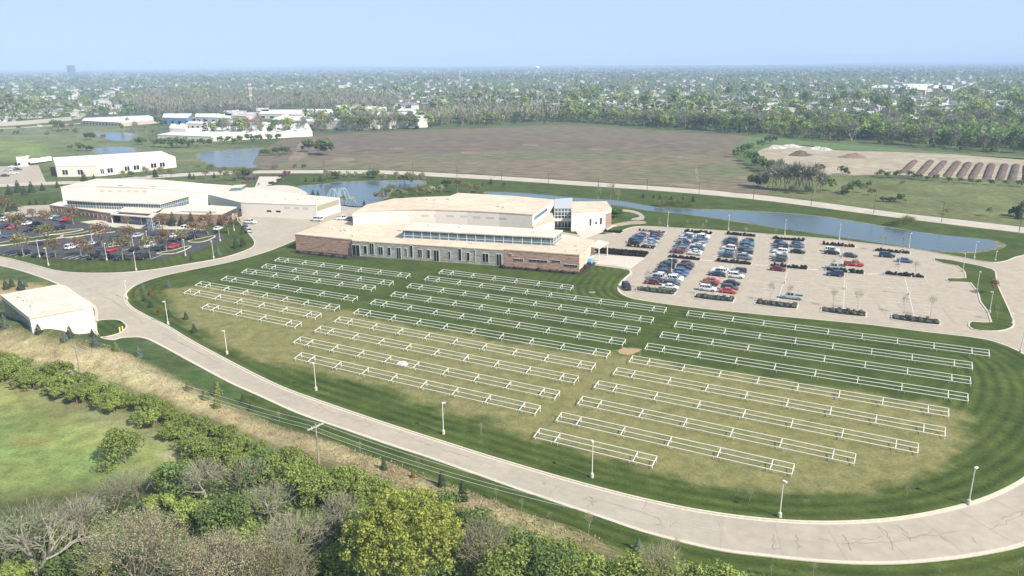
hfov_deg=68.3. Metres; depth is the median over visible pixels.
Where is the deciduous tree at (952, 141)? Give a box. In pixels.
[949,139,956,148]
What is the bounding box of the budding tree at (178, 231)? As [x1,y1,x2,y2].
[173,228,188,246]
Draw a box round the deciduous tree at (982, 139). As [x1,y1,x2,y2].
[977,133,988,148]
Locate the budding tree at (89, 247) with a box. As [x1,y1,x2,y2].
[82,244,95,259]
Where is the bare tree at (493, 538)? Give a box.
[453,512,518,574]
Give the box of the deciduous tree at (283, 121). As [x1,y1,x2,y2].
[280,118,290,126]
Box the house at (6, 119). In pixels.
[0,116,14,121]
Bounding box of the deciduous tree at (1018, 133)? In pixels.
[1003,128,1023,152]
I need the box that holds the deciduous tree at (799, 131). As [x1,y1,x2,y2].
[795,128,802,138]
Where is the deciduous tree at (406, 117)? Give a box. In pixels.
[403,115,412,126]
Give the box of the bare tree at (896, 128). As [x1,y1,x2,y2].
[889,124,902,143]
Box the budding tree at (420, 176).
[417,172,426,184]
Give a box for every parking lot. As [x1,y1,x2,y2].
[0,165,45,182]
[0,216,224,259]
[593,227,1023,349]
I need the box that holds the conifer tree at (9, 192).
[6,184,13,194]
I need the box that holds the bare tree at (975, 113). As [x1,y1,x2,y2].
[971,110,979,117]
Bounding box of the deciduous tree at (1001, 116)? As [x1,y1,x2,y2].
[993,114,1005,120]
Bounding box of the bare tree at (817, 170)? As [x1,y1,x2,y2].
[807,163,825,192]
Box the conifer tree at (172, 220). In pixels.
[168,212,177,226]
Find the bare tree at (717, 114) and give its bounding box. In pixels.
[712,110,722,125]
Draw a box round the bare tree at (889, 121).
[882,118,893,138]
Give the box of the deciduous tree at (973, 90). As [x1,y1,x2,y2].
[970,86,981,97]
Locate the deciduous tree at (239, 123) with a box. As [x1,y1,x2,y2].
[234,118,245,131]
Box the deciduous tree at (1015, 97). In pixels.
[1008,91,1022,107]
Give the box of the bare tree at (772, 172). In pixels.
[766,166,781,189]
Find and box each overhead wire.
[67,346,304,427]
[77,347,310,425]
[78,343,316,422]
[308,428,715,536]
[313,426,719,533]
[320,423,723,528]
[325,422,728,526]
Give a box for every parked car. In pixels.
[0,224,10,228]
[1,233,12,237]
[17,249,32,254]
[23,227,34,231]
[31,252,45,256]
[42,253,56,257]
[52,216,61,220]
[54,224,66,229]
[59,217,70,221]
[64,243,77,249]
[86,252,99,259]
[96,247,108,251]
[99,253,113,259]
[105,246,118,251]
[113,254,125,259]
[125,253,138,259]
[128,246,140,251]
[132,232,143,237]
[146,232,156,236]
[154,245,164,250]
[167,243,179,248]
[171,237,182,241]
[187,234,197,239]
[213,226,222,230]
[245,227,251,232]
[310,216,322,220]
[343,216,352,220]
[621,281,631,289]
[628,237,642,242]
[628,240,640,244]
[632,234,644,238]
[643,241,657,245]
[644,278,659,284]
[646,276,662,281]
[647,235,660,239]
[647,273,664,278]
[650,230,663,235]
[653,268,669,274]
[657,264,670,268]
[658,262,674,267]
[661,283,678,288]
[663,279,680,285]
[666,274,683,280]
[667,258,677,262]
[668,278,681,283]
[670,249,684,253]
[672,246,686,250]
[672,271,687,276]
[673,267,689,273]
[676,263,692,269]
[677,237,691,242]
[680,232,693,237]
[687,250,701,255]
[689,245,704,250]
[692,238,706,242]
[696,233,709,238]
[698,283,716,291]
[701,280,718,286]
[703,277,719,282]
[708,270,724,276]
[710,267,726,273]
[719,252,733,257]
[719,287,737,293]
[720,248,734,252]
[720,283,738,290]
[721,244,736,249]
[723,237,737,241]
[723,279,740,285]
[727,271,744,278]
[730,267,746,272]
[737,253,752,259]
[738,247,753,252]
[738,249,752,254]
[739,242,754,246]
[770,265,786,271]
[772,248,787,253]
[772,254,787,258]
[772,256,786,262]
[773,242,788,247]
[790,243,804,247]
[790,248,805,253]
[824,246,839,251]
[824,249,839,254]
[826,269,843,276]
[842,252,857,257]
[879,251,894,257]
[896,257,913,262]
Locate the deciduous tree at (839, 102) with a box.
[833,98,843,110]
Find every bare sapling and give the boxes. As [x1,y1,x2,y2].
[585,512,593,534]
[929,295,938,316]
[1015,557,1023,575]
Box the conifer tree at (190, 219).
[188,212,196,226]
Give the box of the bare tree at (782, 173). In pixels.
[778,165,792,190]
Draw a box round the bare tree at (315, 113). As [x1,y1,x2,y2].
[311,111,318,119]
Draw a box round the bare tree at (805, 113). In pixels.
[803,108,813,116]
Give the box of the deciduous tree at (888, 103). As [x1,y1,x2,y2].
[883,99,896,112]
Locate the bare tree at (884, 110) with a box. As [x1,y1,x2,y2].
[879,106,888,114]
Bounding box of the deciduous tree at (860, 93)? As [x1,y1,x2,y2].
[850,89,864,98]
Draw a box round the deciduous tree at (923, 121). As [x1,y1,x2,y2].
[918,119,928,135]
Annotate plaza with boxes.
[1,205,50,216]
[83,220,202,229]
[252,185,307,194]
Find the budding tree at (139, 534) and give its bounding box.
[70,499,194,575]
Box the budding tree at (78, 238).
[67,236,89,255]
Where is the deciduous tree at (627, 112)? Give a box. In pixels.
[622,110,632,124]
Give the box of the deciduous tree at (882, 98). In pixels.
[877,94,893,108]
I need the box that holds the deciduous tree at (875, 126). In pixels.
[870,122,885,139]
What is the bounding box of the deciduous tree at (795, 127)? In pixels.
[792,124,799,136]
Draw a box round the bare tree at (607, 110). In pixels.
[603,107,611,123]
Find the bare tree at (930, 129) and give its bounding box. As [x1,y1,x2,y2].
[924,125,937,146]
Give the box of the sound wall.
[0,117,71,125]
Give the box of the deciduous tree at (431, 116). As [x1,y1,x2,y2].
[425,113,433,126]
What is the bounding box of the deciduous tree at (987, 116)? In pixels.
[985,112,996,120]
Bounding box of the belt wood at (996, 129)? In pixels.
[555,105,1023,145]
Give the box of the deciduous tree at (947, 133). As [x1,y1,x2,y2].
[945,129,956,145]
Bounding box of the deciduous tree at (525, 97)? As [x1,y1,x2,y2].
[520,95,528,101]
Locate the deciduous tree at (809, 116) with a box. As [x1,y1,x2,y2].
[802,113,815,123]
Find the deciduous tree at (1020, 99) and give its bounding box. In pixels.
[1017,96,1023,110]
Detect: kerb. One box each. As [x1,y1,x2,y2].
[0,216,1023,564]
[0,234,63,245]
[39,229,83,234]
[60,231,93,237]
[156,246,190,253]
[188,235,215,242]
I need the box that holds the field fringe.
[275,151,769,193]
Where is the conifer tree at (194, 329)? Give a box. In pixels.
[191,323,197,332]
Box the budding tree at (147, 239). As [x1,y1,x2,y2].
[138,236,156,257]
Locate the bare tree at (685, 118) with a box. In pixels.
[682,114,688,127]
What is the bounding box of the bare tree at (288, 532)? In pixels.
[251,508,334,575]
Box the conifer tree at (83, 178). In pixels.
[81,171,87,180]
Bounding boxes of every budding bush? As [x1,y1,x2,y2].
[373,191,384,197]
[420,187,430,192]
[789,185,797,190]
[867,188,876,192]
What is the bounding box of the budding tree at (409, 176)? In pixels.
[403,172,418,187]
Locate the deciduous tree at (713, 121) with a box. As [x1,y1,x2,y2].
[710,118,719,128]
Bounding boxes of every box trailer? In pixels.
[28,158,40,163]
[39,156,51,162]
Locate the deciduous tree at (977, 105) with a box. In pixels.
[966,99,985,110]
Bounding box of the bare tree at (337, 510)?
[311,489,362,550]
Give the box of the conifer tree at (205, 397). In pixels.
[201,388,210,400]
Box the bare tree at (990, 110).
[984,107,993,114]
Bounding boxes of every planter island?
[602,228,622,233]
[625,244,655,248]
[636,286,677,295]
[638,228,665,233]
[666,254,700,260]
[683,228,712,234]
[692,293,735,302]
[716,257,752,265]
[725,231,756,237]
[754,298,798,308]
[770,262,808,269]
[772,235,804,241]
[820,306,866,317]
[821,241,855,247]
[825,267,864,274]
[874,247,910,254]
[884,271,925,278]
[890,314,940,325]
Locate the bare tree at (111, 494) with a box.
[79,471,136,512]
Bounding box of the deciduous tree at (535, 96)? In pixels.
[530,93,537,99]
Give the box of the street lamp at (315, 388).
[312,362,317,390]
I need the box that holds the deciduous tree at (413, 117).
[406,115,417,125]
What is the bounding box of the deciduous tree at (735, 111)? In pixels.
[731,109,739,115]
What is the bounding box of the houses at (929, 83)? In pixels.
[1,67,1023,104]
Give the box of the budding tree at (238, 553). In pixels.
[154,524,274,575]
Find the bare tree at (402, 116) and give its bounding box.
[399,114,405,128]
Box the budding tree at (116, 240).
[106,236,134,259]
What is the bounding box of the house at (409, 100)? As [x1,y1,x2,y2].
[403,99,414,102]
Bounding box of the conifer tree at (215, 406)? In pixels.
[212,397,221,409]
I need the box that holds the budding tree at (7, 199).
[0,196,13,215]
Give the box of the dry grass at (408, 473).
[0,323,601,543]
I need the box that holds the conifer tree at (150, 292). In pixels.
[147,288,153,295]
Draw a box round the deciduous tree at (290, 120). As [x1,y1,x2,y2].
[281,117,294,127]
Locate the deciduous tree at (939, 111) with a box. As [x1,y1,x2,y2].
[932,109,943,117]
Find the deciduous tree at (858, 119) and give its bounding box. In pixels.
[853,116,865,122]
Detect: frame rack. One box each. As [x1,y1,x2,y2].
[184,289,319,319]
[194,281,339,309]
[202,303,301,326]
[220,276,357,302]
[241,269,375,290]
[262,264,393,285]
[274,257,409,277]
[293,336,559,400]
[294,352,540,413]
[315,326,578,382]
[333,316,595,371]
[353,308,610,358]
[370,299,625,346]
[390,291,640,334]
[406,283,653,322]
[424,276,666,311]
[438,269,572,290]
[533,428,656,467]
[555,412,794,476]
[577,396,855,466]
[594,380,918,455]
[613,367,945,436]
[629,355,948,418]
[645,343,968,401]
[659,331,970,386]
[674,321,972,370]
[686,310,989,358]
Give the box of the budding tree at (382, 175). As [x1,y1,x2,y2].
[376,173,385,180]
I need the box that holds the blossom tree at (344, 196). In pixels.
[339,194,346,202]
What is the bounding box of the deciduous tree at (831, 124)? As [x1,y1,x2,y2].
[826,121,835,138]
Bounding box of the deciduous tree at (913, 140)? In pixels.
[908,137,917,144]
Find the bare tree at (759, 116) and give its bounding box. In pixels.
[751,113,763,131]
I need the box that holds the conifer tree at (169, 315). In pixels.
[166,309,172,318]
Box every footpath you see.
[2,232,111,245]
[255,177,280,186]
[569,225,616,237]
[593,255,645,268]
[612,221,646,226]
[617,209,643,219]
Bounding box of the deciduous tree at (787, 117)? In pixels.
[783,114,795,121]
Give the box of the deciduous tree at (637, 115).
[633,111,640,118]
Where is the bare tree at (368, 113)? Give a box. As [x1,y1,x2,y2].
[364,111,372,129]
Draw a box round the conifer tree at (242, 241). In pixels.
[240,236,246,247]
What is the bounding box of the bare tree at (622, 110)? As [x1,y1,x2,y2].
[618,106,626,120]
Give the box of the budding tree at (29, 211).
[26,208,35,220]
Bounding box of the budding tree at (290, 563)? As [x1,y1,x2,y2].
[236,538,324,575]
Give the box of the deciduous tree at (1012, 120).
[1005,117,1019,123]
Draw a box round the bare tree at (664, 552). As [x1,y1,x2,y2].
[636,539,686,575]
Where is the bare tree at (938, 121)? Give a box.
[929,115,942,123]
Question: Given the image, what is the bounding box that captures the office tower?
[66,65,75,74]
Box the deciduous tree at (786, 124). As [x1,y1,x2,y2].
[780,121,791,135]
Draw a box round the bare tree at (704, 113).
[700,111,709,126]
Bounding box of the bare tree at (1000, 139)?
[994,135,1006,151]
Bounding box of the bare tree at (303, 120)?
[298,116,306,127]
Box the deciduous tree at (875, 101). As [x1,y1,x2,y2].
[873,94,885,109]
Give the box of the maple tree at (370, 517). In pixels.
[338,485,465,575]
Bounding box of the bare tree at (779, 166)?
[772,161,787,189]
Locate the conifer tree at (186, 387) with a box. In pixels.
[184,380,192,391]
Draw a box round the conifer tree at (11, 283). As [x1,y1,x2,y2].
[8,277,15,287]
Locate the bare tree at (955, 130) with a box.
[948,125,963,147]
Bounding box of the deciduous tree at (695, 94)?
[689,91,698,98]
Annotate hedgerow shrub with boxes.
[0,352,10,357]
[0,357,8,372]
[0,358,24,374]
[0,372,12,380]
[1,352,21,360]
[6,372,27,386]
[13,366,38,382]
[16,357,34,369]
[21,374,45,388]
[32,371,51,377]
[40,361,61,375]
[41,384,59,393]
[45,371,76,393]
[48,359,74,375]
[49,384,73,398]
[63,371,84,384]
[64,387,84,402]
[68,382,87,396]
[73,371,100,385]
[77,386,100,400]
[87,379,101,387]
[90,392,117,408]
[94,381,117,396]
[101,397,122,412]
[108,389,128,404]
[120,391,135,406]
[128,409,147,422]
[131,393,156,410]
[136,408,161,426]
[143,397,167,412]
[151,404,176,419]
[157,420,182,436]
[157,427,177,439]
[164,411,182,421]
[171,437,184,448]
[173,412,195,426]
[174,426,200,437]
[179,436,204,454]
[189,415,210,429]
[189,433,211,440]
[198,420,218,436]
[202,437,220,445]
[212,424,238,438]
[220,433,247,448]
[221,449,247,468]
[232,432,252,451]
[240,451,257,460]
[245,439,269,451]
[260,452,283,471]
[262,467,284,482]
[274,446,303,462]
[291,453,314,463]
[295,462,314,482]
[303,468,330,481]
[305,461,323,473]
[318,472,337,492]
[320,465,334,471]
[331,478,355,496]
[332,462,357,487]
[346,468,370,489]
[359,498,370,507]
[364,474,389,491]
[372,481,398,495]
[450,506,470,531]
[453,541,477,557]
[469,516,499,537]
[471,521,492,540]
[475,539,492,556]
[485,538,507,551]
[487,521,505,538]
[491,524,520,542]
[502,534,516,553]
[521,536,538,551]
[532,536,556,547]
[551,536,581,556]
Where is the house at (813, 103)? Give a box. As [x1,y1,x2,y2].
[810,101,821,107]
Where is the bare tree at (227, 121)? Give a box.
[219,117,229,129]
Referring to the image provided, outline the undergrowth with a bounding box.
[0,469,697,575]
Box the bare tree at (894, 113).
[888,110,898,118]
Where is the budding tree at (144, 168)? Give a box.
[141,166,149,175]
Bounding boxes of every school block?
[872,84,887,89]
[901,84,927,95]
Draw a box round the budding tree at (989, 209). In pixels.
[985,206,993,213]
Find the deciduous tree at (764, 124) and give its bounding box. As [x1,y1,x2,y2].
[759,121,770,134]
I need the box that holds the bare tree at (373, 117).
[369,113,377,129]
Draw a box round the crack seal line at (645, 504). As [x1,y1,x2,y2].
[77,280,1022,549]
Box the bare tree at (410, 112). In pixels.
[405,109,416,127]
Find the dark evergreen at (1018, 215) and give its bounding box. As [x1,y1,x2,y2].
[1014,201,1023,218]
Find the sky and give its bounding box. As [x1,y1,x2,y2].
[0,0,1023,69]
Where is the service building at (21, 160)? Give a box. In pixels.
[16,155,30,166]
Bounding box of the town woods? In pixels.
[0,70,1023,122]
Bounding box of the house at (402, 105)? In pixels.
[399,103,409,107]
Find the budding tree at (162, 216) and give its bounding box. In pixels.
[154,213,169,228]
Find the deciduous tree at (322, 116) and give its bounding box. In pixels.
[317,112,327,124]
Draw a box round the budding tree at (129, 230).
[118,225,137,246]
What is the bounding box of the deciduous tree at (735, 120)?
[729,116,739,131]
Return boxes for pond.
[92,146,138,153]
[96,132,134,140]
[197,148,262,167]
[299,180,423,205]
[487,192,997,251]
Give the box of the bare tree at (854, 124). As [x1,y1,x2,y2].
[846,118,860,140]
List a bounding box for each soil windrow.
[900,160,917,172]
[916,160,933,173]
[928,160,946,175]
[943,161,960,176]
[956,162,971,177]
[968,162,983,178]
[982,163,995,179]
[995,163,1008,180]
[1007,164,1019,181]
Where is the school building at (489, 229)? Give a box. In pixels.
[295,193,611,271]
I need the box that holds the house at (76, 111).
[70,109,79,115]
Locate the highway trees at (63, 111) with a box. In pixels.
[0,104,133,121]
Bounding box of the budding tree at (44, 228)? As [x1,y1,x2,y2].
[32,223,57,244]
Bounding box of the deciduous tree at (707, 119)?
[699,114,712,129]
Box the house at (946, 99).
[937,97,948,103]
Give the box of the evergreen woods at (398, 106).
[7,74,1015,119]
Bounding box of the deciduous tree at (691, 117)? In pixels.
[686,113,699,129]
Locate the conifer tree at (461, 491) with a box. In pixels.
[457,479,468,502]
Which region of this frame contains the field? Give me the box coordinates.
[252,125,770,194]
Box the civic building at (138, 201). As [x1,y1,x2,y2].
[50,179,340,230]
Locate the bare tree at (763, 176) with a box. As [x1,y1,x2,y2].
[759,171,768,188]
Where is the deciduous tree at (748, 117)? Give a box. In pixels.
[744,113,754,129]
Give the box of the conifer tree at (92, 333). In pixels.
[89,328,96,336]
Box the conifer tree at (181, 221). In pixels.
[179,215,184,225]
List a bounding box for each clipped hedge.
[595,247,648,253]
[595,249,645,256]
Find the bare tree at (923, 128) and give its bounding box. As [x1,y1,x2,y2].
[917,122,929,145]
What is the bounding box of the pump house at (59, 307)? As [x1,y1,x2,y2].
[0,284,96,333]
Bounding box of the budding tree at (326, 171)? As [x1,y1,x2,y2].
[321,169,331,175]
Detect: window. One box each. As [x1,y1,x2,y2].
[62,169,68,174]
[106,167,113,173]
[124,165,129,171]
[133,164,139,169]
[150,163,156,168]
[223,208,236,217]
[352,244,359,255]
[363,245,367,253]
[369,243,374,254]
[378,246,383,254]
[387,247,390,255]
[396,247,401,258]
[409,245,412,257]
[418,249,422,257]
[433,250,439,261]
[458,248,461,260]
[466,252,469,260]
[482,253,488,262]
[496,254,501,265]
[529,259,547,262]
[534,208,546,220]
[564,264,577,266]
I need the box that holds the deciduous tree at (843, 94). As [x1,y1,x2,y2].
[839,89,850,99]
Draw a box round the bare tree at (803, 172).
[794,165,810,191]
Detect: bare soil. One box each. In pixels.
[288,142,307,160]
[330,158,353,161]
[460,152,480,153]
[665,182,716,189]
[671,156,693,158]
[695,168,698,181]
[758,145,1023,179]
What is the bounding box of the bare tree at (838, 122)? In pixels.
[833,119,842,135]
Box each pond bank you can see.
[89,146,141,153]
[94,132,136,140]
[194,147,263,167]
[297,180,426,206]
[483,192,1005,252]
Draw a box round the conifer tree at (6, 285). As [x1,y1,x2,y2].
[3,279,9,289]
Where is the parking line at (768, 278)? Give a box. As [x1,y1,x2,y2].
[4,236,934,314]
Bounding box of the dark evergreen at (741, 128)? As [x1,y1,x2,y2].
[737,118,744,132]
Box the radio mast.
[248,83,252,110]
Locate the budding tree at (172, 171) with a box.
[167,169,174,178]
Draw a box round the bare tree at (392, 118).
[388,113,396,129]
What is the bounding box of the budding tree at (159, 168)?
[156,166,164,174]
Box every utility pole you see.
[74,343,80,372]
[307,423,323,463]
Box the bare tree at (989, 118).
[985,114,997,120]
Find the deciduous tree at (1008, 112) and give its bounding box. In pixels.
[999,108,1019,118]
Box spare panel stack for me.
[397,361,407,365]
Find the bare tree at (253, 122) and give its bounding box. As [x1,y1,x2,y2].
[250,118,259,129]
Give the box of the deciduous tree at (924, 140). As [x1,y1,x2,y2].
[920,137,928,143]
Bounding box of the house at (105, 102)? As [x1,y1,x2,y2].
[100,101,109,106]
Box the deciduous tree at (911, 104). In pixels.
[898,98,918,113]
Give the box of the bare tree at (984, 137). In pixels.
[979,131,994,150]
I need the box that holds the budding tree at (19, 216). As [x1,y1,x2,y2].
[2,210,26,233]
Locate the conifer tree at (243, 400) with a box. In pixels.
[239,394,246,403]
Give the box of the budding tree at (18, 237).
[8,232,31,255]
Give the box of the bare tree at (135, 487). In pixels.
[108,463,157,499]
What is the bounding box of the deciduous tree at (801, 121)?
[795,119,805,134]
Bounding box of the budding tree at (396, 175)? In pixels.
[393,171,400,177]
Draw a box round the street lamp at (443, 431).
[442,402,445,434]
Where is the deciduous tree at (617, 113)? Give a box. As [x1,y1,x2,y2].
[611,110,622,124]
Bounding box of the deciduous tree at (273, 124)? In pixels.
[268,119,279,130]
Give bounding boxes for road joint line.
[39,172,1011,228]
[99,233,1023,557]
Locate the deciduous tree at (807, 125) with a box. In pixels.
[799,121,810,134]
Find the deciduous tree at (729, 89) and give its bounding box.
[725,86,733,96]
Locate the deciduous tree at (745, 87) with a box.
[741,84,750,90]
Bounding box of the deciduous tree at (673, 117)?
[668,115,675,121]
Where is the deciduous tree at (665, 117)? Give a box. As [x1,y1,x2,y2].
[660,114,668,127]
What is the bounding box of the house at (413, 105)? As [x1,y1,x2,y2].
[408,102,418,108]
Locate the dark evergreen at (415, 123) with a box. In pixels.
[413,116,417,128]
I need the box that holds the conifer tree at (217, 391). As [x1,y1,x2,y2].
[212,380,222,397]
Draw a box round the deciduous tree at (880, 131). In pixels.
[872,126,886,139]
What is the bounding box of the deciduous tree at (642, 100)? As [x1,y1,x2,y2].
[637,94,648,104]
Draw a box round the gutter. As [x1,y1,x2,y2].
[1,265,1023,561]
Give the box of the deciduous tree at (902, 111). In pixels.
[895,108,906,114]
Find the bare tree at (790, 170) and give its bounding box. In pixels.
[784,162,799,190]
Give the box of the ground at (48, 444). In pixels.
[0,64,1023,575]
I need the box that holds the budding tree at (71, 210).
[62,205,80,224]
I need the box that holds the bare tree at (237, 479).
[212,455,268,495]
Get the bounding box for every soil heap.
[767,145,785,148]
[781,144,801,147]
[788,150,812,155]
[806,146,820,149]
[818,147,831,150]
[838,152,866,158]
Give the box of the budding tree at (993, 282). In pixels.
[988,278,999,293]
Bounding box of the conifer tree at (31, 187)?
[27,181,36,192]
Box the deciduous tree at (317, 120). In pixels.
[314,118,322,128]
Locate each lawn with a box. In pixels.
[0,192,62,210]
[0,210,253,272]
[0,235,59,244]
[41,229,80,234]
[62,229,99,236]
[95,320,125,335]
[126,240,1023,520]
[160,246,189,253]
[190,236,213,241]
[226,393,1023,575]
[254,174,1023,261]
[935,258,1012,330]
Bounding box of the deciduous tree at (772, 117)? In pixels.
[766,114,778,129]
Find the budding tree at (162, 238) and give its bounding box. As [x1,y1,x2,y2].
[152,229,173,250]
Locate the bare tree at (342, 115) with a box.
[338,112,348,128]
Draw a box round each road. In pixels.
[0,117,194,128]
[0,170,1023,232]
[0,205,1023,560]
[72,90,119,118]
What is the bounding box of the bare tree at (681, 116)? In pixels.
[676,113,685,126]
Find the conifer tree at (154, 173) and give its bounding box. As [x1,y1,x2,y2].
[152,168,158,177]
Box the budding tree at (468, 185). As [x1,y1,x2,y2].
[465,183,473,189]
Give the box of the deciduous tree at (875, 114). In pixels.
[870,111,880,116]
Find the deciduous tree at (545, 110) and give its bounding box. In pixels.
[542,109,550,115]
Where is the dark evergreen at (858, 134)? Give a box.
[853,117,863,137]
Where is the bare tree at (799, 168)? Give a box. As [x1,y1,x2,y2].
[790,161,806,190]
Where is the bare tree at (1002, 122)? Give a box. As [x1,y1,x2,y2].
[998,117,1010,128]
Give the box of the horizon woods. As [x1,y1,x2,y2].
[0,63,1023,83]
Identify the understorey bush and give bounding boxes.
[154,138,161,143]
[161,137,169,144]
[167,136,178,146]
[177,137,187,144]
[185,138,196,145]
[197,138,206,143]
[216,136,226,141]
[225,136,235,142]
[235,135,242,140]
[244,133,256,140]
[255,134,262,139]
[732,148,739,154]
[736,145,746,152]
[742,149,751,158]
[745,143,753,148]
[747,151,759,161]
[751,155,764,164]
[756,139,765,145]
[758,158,772,168]
[764,135,772,141]
[819,176,837,186]
[837,165,848,172]
[845,182,856,189]
[851,180,867,188]
[874,169,885,174]
[906,170,916,177]
[1012,201,1023,210]
[1016,180,1023,184]
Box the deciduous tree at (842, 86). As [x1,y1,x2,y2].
[838,83,847,89]
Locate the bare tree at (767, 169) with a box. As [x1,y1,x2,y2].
[762,165,775,187]
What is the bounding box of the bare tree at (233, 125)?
[229,121,238,130]
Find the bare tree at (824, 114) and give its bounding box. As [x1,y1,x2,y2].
[818,111,828,117]
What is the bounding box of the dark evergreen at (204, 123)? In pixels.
[201,119,208,130]
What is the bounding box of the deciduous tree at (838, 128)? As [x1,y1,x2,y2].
[832,124,844,138]
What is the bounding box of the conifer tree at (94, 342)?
[91,335,99,347]
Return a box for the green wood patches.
[115,88,394,111]
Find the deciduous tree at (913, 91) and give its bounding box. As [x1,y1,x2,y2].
[909,87,919,96]
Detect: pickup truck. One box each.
[28,221,42,226]
[136,252,151,259]
[242,219,256,223]
[336,215,347,219]
[780,291,802,299]
[825,262,845,268]
[844,259,863,266]
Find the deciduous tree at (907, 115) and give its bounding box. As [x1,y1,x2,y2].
[900,113,911,119]
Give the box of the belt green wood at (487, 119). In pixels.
[430,103,566,122]
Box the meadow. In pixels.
[739,137,1023,158]
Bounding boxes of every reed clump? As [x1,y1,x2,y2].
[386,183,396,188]
[654,199,664,205]
[671,199,684,204]
[683,201,691,205]
[893,217,906,225]
[899,214,915,222]
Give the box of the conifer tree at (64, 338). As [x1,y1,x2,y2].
[61,330,67,341]
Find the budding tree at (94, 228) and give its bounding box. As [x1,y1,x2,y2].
[88,221,110,246]
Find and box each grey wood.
[112,86,401,113]
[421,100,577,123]
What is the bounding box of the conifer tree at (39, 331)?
[35,323,42,333]
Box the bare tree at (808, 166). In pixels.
[800,164,816,184]
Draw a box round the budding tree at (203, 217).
[195,213,215,234]
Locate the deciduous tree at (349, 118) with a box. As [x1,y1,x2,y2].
[342,114,354,130]
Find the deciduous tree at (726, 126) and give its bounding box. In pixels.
[723,123,729,132]
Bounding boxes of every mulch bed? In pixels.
[290,250,365,258]
[498,262,595,274]
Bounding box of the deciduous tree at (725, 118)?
[716,114,728,127]
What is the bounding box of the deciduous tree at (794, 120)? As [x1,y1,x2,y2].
[788,116,800,134]
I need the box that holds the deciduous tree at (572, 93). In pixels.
[568,91,579,100]
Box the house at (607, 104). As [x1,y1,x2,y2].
[604,101,615,106]
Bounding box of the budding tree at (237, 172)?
[231,168,241,180]
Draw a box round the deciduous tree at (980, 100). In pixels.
[966,96,989,110]
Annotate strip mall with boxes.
[82,115,158,125]
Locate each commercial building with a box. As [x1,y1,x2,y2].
[185,121,207,128]
[195,113,231,122]
[223,110,245,111]
[225,112,255,120]
[256,108,268,115]
[259,110,301,118]
[306,109,332,115]
[365,106,386,112]
[397,108,415,111]
[933,85,952,91]
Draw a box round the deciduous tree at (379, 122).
[376,120,383,129]
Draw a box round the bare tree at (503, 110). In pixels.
[499,106,506,122]
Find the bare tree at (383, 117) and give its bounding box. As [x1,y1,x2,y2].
[378,111,388,129]
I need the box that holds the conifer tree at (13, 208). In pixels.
[10,200,18,211]
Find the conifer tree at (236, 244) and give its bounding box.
[232,237,239,248]
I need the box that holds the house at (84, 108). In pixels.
[78,106,91,110]
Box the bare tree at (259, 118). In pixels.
[252,115,263,128]
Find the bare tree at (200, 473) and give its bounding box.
[176,458,222,501]
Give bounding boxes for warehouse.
[53,151,176,176]
[157,123,312,140]
[162,113,192,124]
[169,123,187,132]
[272,115,318,127]
[319,112,427,129]
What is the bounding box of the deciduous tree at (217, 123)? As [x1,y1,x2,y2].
[214,117,227,130]
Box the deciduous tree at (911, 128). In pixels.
[904,124,919,145]
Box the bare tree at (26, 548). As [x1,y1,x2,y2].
[0,496,94,575]
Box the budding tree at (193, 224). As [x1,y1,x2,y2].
[184,221,203,239]
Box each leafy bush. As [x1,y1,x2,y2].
[0,526,28,560]
[0,556,37,575]
[38,519,79,549]
[41,544,92,575]
[53,120,64,129]
[69,552,114,575]
[74,142,85,150]
[83,132,95,139]
[95,426,145,471]
[138,136,146,142]
[142,492,176,514]
[147,458,201,498]
[153,116,163,124]
[171,496,211,526]
[179,437,213,462]
[191,488,252,537]
[199,440,239,477]
[221,518,271,553]
[230,445,277,488]
[234,538,287,575]
[235,168,250,176]
[242,487,278,517]
[264,148,271,154]
[271,147,279,154]
[271,459,310,489]
[273,532,301,556]
[283,146,290,152]
[289,509,324,539]
[295,470,338,510]
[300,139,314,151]
[310,541,351,575]
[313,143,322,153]
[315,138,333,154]
[325,479,365,510]
[329,171,341,177]
[334,501,366,532]
[353,486,391,503]
[365,170,379,176]
[387,487,430,508]
[424,487,463,525]
[441,179,450,185]
[443,505,495,548]
[470,541,530,575]
[508,528,555,563]
[521,541,582,575]
[549,545,610,575]
[576,552,625,575]
[600,545,650,575]
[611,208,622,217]
[640,554,685,575]
[675,560,714,575]
[706,558,754,575]
[744,570,768,575]
[747,174,767,186]
[804,185,814,193]
[897,193,906,200]
[1008,208,1016,215]
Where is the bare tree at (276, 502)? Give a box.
[243,478,298,521]
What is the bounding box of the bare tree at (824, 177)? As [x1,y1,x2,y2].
[815,172,827,192]
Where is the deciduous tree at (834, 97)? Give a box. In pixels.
[828,94,839,109]
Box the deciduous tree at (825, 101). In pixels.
[818,97,829,109]
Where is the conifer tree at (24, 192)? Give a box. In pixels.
[21,186,27,194]
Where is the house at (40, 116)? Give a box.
[20,113,42,118]
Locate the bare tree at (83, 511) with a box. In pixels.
[45,491,110,543]
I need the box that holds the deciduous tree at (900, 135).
[898,127,905,142]
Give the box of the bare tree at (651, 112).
[645,108,654,126]
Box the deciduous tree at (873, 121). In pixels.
[868,118,879,136]
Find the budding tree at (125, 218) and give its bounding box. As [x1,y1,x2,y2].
[121,216,131,225]
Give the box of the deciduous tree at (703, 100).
[697,97,707,106]
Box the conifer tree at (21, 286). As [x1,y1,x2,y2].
[16,279,24,290]
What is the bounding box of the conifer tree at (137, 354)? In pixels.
[134,345,142,356]
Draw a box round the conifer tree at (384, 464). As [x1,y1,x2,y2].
[380,456,387,470]
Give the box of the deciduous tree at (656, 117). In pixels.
[653,113,662,123]
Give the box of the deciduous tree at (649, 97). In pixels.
[639,92,652,104]

